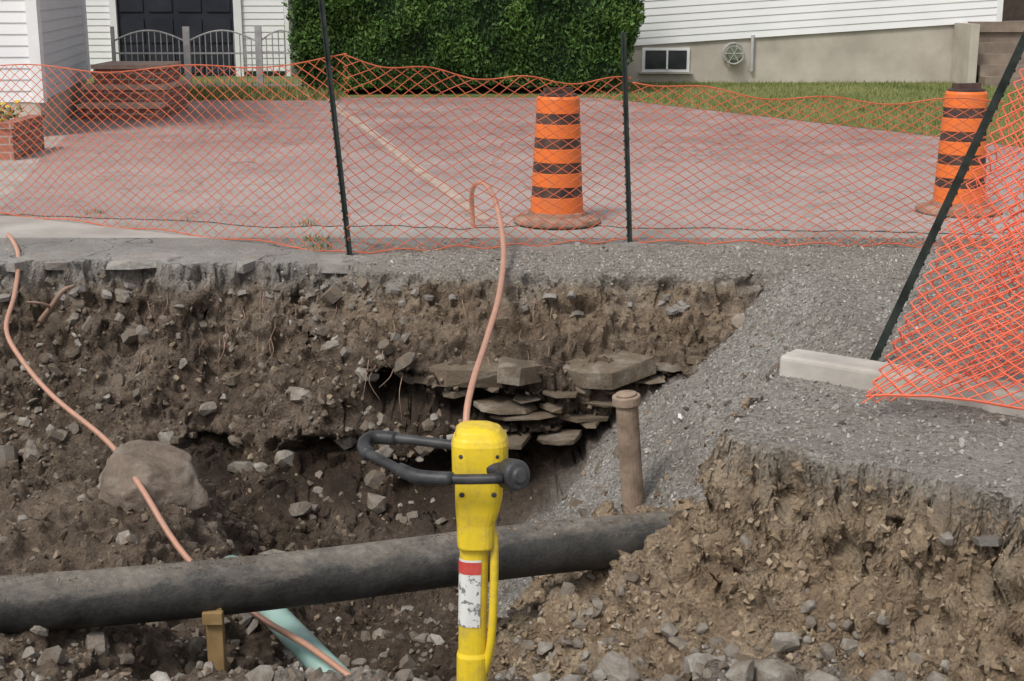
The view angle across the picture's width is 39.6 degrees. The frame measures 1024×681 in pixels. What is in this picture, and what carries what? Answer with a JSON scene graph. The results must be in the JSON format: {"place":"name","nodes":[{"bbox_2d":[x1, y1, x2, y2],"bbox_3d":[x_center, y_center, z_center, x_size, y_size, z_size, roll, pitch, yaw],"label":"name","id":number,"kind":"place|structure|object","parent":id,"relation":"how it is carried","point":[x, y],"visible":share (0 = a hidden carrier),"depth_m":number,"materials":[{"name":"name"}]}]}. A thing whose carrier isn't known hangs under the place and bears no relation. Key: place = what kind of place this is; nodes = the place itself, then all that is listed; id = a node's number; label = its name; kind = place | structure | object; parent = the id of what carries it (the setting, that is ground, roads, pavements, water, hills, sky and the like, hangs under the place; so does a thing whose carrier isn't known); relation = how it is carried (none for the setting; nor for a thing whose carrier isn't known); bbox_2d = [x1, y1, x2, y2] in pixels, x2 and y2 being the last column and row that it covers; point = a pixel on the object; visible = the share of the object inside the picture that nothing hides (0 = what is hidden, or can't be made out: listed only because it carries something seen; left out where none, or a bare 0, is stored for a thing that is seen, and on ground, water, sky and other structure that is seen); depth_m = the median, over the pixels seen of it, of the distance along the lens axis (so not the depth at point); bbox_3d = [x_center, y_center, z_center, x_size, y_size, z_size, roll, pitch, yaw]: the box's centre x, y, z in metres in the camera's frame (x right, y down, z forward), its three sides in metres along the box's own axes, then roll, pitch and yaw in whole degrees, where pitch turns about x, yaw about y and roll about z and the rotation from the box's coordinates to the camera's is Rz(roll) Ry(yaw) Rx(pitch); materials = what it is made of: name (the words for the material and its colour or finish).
{"place":"outdoors","nodes":[
{"label":"outdoors","id":0,"kind":"place"},
{"bbox_2d":[86,0,299,75],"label":"garage","id":1,"kind":"structure","parent":0,"point":[173,17],"depth_m":25.59,"materials":[{"name":"white wood"}]},
{"bbox_2d":[116,0,235,75],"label":"garage door","id":2,"kind":"structure","parent":1,"relation":"in","point":[168,16],"depth_m":25.59,"materials":[{"name":"paint"}]},
{"bbox_2d":[0,97,1023,233],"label":"driveway","id":3,"kind":"structure","parent":0,"point":[355,144],"depth_m":12.79,"materials":[{"name":"red concrete"}]},
{"bbox_2d":[76,207,336,251],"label":"sprouting weeds","id":4,"kind":"object","parent":3,"relation":"on","point":[318,237],"visible":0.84,"depth_m":9.21,"materials":[{"name":"green plant"}]},
{"bbox_2d":[327,99,489,221],"bbox_3d":[-1.427,-2.139,15.126,0.173,0.030,11.054,-3,14,-12],"label":"concrete edging","id":5,"kind":"object","parent":3,"relation":"on","point":[436,182],"visible":0.65,"depth_m":12.53,"materials":[{"name":"beige concrete"}]},
{"bbox_2d":[513,87,599,228],"bbox_3d":[0.312,-1.270,9.763,0.610,0.918,0.610,-4,15,-17],"label":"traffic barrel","id":6,"kind":"object","parent":3,"relation":"on","point":[552,158],"visible":0.84,"depth_m":9.64,"materials":[{"name":"plastic"}]},
{"bbox_2d":[915,83,1001,217],"bbox_3d":[3.236,-1.384,10.218,0.610,0.917,0.610,-2,14,-5],"label":"traffic barrel","id":7,"kind":"object","parent":3,"relation":"on","point":[971,90],"visible":0.68,"depth_m":10.09,"materials":[{"name":"plastic"}]},
{"bbox_2d":[0,0,1023,237],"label":"ground","id":8,"kind":"structure","parent":0,"point":[20,227],"depth_m":9.59,"materials":[{"name":"grey concrete"}]},
{"bbox_2d":[0,115,44,159],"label":"brick planter","id":9,"kind":"object","parent":8,"relation":"on","point":[14,146],"visible":0.81,"depth_m":13.63,"materials":[{"name":"brick"}]},
{"bbox_2d":[0,100,23,121],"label":"flowering plants","id":10,"kind":"object","parent":9,"relation":"in","point":[8,110],"visible":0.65,"depth_m":13.96,"materials":[{"name":"yellow plant"}]},
{"bbox_2d":[0,80,86,134],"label":"foundation","id":11,"kind":"object","parent":8,"relation":"on","point":[73,98],"visible":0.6,"depth_m":16.55,"materials":[{"name":"grey concrete"}]},
{"bbox_2d":[0,0,32,101],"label":"siding","id":12,"kind":"object","parent":11,"relation":"attached to","point":[14,49],"visible":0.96,"depth_m":15.27,"materials":[{"name":"white plastic"}]},
{"bbox_2d":[25,0,90,102],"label":"corner trim","id":13,"kind":"structure","parent":11,"relation":"attached to","point":[34,31],"depth_m":15.28,"materials":[{"name":"white plastic"}]},
{"bbox_2d":[40,0,86,98],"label":"side siding","id":14,"kind":"object","parent":11,"relation":"attached to","point":[62,32],"visible":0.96,"depth_m":17.18,"materials":[{"name":"white plastic"}]},
{"bbox_2d":[77,61,188,119],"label":"brick steps","id":15,"kind":"structure","parent":8,"relation":"on","point":[112,66],"depth_m":17.80,"materials":[{"name":"brown brick"}]},
{"bbox_2d":[0,238,1023,680],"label":"excavation pit","id":16,"kind":"object","parent":8,"relation":"in","point":[554,470],"visible":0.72,"depth_m":7.54,"materials":[{"name":"brown soil"}]},
{"bbox_2d":[98,439,211,516],"bbox_3d":[-1.664,0.694,6.611,0.526,0.431,0.432,0,14,0],"label":"boulder","id":17,"kind":"object","parent":16,"relation":"in","point":[165,473],"visible":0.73,"depth_m":6.49,"materials":[{"name":"stone"}]},
{"bbox_2d":[4,233,351,675],"bbox_3d":[-2.041,0.347,7.131,0.498,1.002,5.815,-9,16,-31],"label":"copper tube","id":18,"kind":"object","parent":16,"relation":"on","point":[302,642],"visible":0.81,"depth_m":6.35,"materials":[{"name":"orange metal"}]},
{"bbox_2d":[202,608,226,671],"bbox_3d":[-1.100,1.234,5.303,0.075,0.520,0.065,0,14,0],"label":"wooden stake","id":19,"kind":"object","parent":16,"relation":"on","point":[213,621],"visible":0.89,"depth_m":5.26,"materials":[{"name":"brown wood"}]},
{"bbox_2d":[224,555,352,674],"bbox_3d":[-0.785,1.231,5.596,0.132,0.174,1.844,-8,16,-30],"label":"teal drain pipe","id":20,"kind":"object","parent":16,"relation":"attached to","point":[287,619],"visible":0.21,"depth_m":5.64,"materials":[{"name":"plastic"}]},
{"bbox_2d":[26,284,551,416],"bbox_3d":[-1.249,0.009,8.181,2.957,0.674,0.666,2,14,9],"label":"tree root","id":21,"kind":"object","parent":16,"relation":"attached to","point":[45,315],"visible":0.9,"depth_m":8.10,"materials":[{"name":"brown plant"}]},
{"bbox_2d":[318,0,351,254],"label":"fence stake","id":22,"kind":"object","parent":16,"relation":"on","point":[336,139],"visible":0.91,"depth_m":8.55,"materials":[{"name":"metal"}]},
{"bbox_2d":[0,510,689,633],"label":"black pipe","id":23,"kind":"object","parent":16,"relation":"attached to","point":[165,592],"visible":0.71,"depth_m":5.31,"materials":[{"name":"black plastic"}]},
{"bbox_2d":[2,514,674,600],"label":"dirt crumbs on pipe","id":24,"kind":"object","parent":23,"relation":"on","point":[421,539],"visible":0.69,"depth_m":5.34,"materials":[{"name":"soil"}]},
{"bbox_2d":[0,273,779,680],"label":"rubble stones","id":25,"kind":"object","parent":16,"relation":"on","point":[330,297],"visible":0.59,"depth_m":7.96,"materials":[{"name":"stone"}]},
{"bbox_2d":[0,270,845,680],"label":"soil clods","id":26,"kind":"object","parent":16,"relation":"on","point":[116,638],"visible":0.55,"depth_m":7.81,"materials":[{"name":"brown soil"}]},
{"bbox_2d":[357,420,529,680],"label":"jackhammer","id":27,"kind":"object","parent":16,"relation":"on","point":[484,473],"visible":1,"depth_m":3.20,"materials":[{"name":"yellow paint"}]},
{"bbox_2d":[463,180,505,420],"bbox_3d":[-0.142,0.093,8.074,0.234,1.620,3.653,0,14,-1],"label":"copper tube","id":28,"kind":"object","parent":16,"relation":"on","point":[477,367],"visible":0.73,"depth_m":7.73,"materials":[{"name":"orange metal"}]},
{"bbox_2d":[37,340,951,680],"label":"stones","id":29,"kind":"object","parent":16,"relation":"on","point":[615,666],"visible":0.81,"depth_m":4.81,"materials":[{"name":"stone"}]},
{"bbox_2d":[0,556,992,680],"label":"foreground rubble","id":30,"kind":"object","parent":16,"relation":"on","point":[668,629],"visible":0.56,"depth_m":4.95,"materials":[{"name":"stone"}]},
{"bbox_2d":[0,250,1003,545],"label":"broken asphalt edge","id":31,"kind":"object","parent":16,"relation":"on","point":[330,264],"visible":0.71,"depth_m":8.49,"materials":[{"name":"grey asphalt"}]},
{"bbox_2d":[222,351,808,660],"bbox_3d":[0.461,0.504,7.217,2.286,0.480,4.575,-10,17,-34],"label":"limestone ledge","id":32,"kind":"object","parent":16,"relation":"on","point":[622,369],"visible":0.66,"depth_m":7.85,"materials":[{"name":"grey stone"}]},
{"bbox_2d":[11,235,1023,680],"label":"gravel","id":33,"kind":"structure","parent":16,"relation":"on","point":[1003,421],"depth_m":7.36,"materials":[{"name":"grey gravel"}]},
{"bbox_2d":[620,32,631,242],"bbox_3d":[0.727,-1.174,9.004,0.113,1.522,0.032,0,14,0],"label":"fence stake","id":34,"kind":"object","parent":16,"relation":"on","point":[624,78],"visible":0.88,"depth_m":8.97,"materials":[{"name":"metal"}]},
{"bbox_2d":[0,53,1003,253],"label":"orange safety fence","id":35,"kind":"object","parent":34,"relation":"attached to","point":[572,84],"visible":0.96,"depth_m":8.92,"materials":[{"name":"plastic"}]},
{"bbox_2d":[612,390,643,513],"bbox_3d":[0.546,0.595,6.633,0.177,0.745,0.131,-8,16,-30],"label":"rusty standpipe","id":36,"kind":"object","parent":16,"relation":"in","point":[626,403],"visible":0.82,"depth_m":6.56,"materials":[{"name":"metal"}]},
{"bbox_2d":[678,499,693,510],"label":"packed soil lumps","id":37,"kind":"object","parent":16,"relation":"in","point":[686,505],"visible":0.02,"depth_m":5.70,"materials":[{"name":"brown soil"}]},
{"bbox_2d":[492,401,1023,680],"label":"sandy soil clods","id":38,"kind":"object","parent":16,"relation":"on","point":[826,564],"visible":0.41,"depth_m":5.01,"materials":[{"name":"brown soil"}]},
{"bbox_2d":[779,349,1023,416],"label":"concrete curb","id":39,"kind":"structure","parent":16,"relation":"on","point":[856,373],"depth_m":5.80,"materials":[{"name":"grey concrete"}]},
{"bbox_2d":[870,31,1023,360],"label":"fence stake","id":40,"kind":"object","parent":16,"relation":"on","point":[969,157],"visible":0.89,"depth_m":6.05,"materials":[{"name":"metal"}]},
{"bbox_2d":[861,68,1023,409],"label":"orange safety fence","id":41,"kind":"object","parent":40,"relation":"attached to","point":[1000,295],"visible":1,"depth_m":5.50,"materials":[{"name":"plastic"}]},
{"bbox_2d":[86,26,1023,146],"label":"lawn","id":42,"kind":"structure","parent":0,"point":[521,91],"depth_m":21.26,"materials":[{"name":"green plant"}]},
{"bbox_2d":[110,26,305,89],"bbox_3d":[-4.650,-4.303,21.807,2.950,1.000,0.050,0,14,0],"label":"metal gate fence","id":43,"kind":"object","parent":42,"relation":"on","point":[187,52],"visible":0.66,"depth_m":21.77,"materials":[{"name":"grey metal"}]},
{"bbox_2d":[187,80,347,99],"bbox_3d":[-3.849,-3.767,21.234,2.802,0.220,1.969,0,14,0],"label":"weed patch","id":44,"kind":"object","parent":42,"relation":"on","point":[296,93],"visible":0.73,"depth_m":20.74,"materials":[{"name":"green plant"}]},
{"bbox_2d":[281,0,645,92],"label":"cedar hedge","id":45,"kind":"object","parent":42,"relation":"on","point":[570,41],"visible":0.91,"depth_m":21.26,"materials":[{"name":"green plant"}]},
{"bbox_2d":[627,24,954,81],"bbox_3d":[3.025,-5.827,27.920,9.050,1.000,8.000,0,14,0],"label":"foundation","id":46,"kind":"object","parent":42,"relation":"on","point":[915,54],"visible":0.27,"depth_m":24.06,"materials":[{"name":"beige concrete"}]},
{"bbox_2d":[639,48,692,73],"bbox_3d":[2.600,-4.728,24.025,0.900,0.430,0.130,0,14,0],"label":"basement window","id":47,"kind":"structure","parent":46,"relation":"attached to","point":[665,60],"depth_m":24.01,"materials":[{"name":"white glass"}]},
{"bbox_2d":[722,42,744,64],"bbox_3d":[3.720,-4.832,23.930,0.368,0.368,0.244,0,14,0],"label":"hose reel","id":48,"kind":"object","parent":46,"relation":"attached to","point":[733,53],"visible":1,"depth_m":23.83,"materials":[{"name":"grey plastic"}]},
{"bbox_2d":[750,35,754,70],"bbox_3d":[4.050,-4.845,23.980,0.056,0.600,0.056,0,14,0],"label":"wall conduit","id":49,"kind":"object","parent":46,"relation":"attached to","point":[752,53],"depth_m":23.96,"materials":[{"name":"grey plastic"}]},
{"bbox_2d":[631,0,996,45],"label":"siding","id":50,"kind":"object","parent":46,"relation":"on","point":[672,21],"visible":0.49,"depth_m":23.86,"materials":[{"name":"white plastic"}]},
{"bbox_2d":[996,0,1003,21],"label":"corner trim","id":51,"kind":"structure","parent":50,"relation":"attached to","point":[999,13],"depth_m":23.82,"materials":[{"name":"white plastic"}]},
{"bbox_2d":[950,20,1023,86],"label":"concrete steps","id":52,"kind":"structure","parent":42,"relation":"on","point":[983,52],"depth_m":23.46,"materials":[{"name":"beige concrete"}]},
{"bbox_2d":[1002,0,1023,19],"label":"brown brick wall","id":53,"kind":"structure","parent":42,"relation":"on","point":[1013,9],"depth_m":25.72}
]}

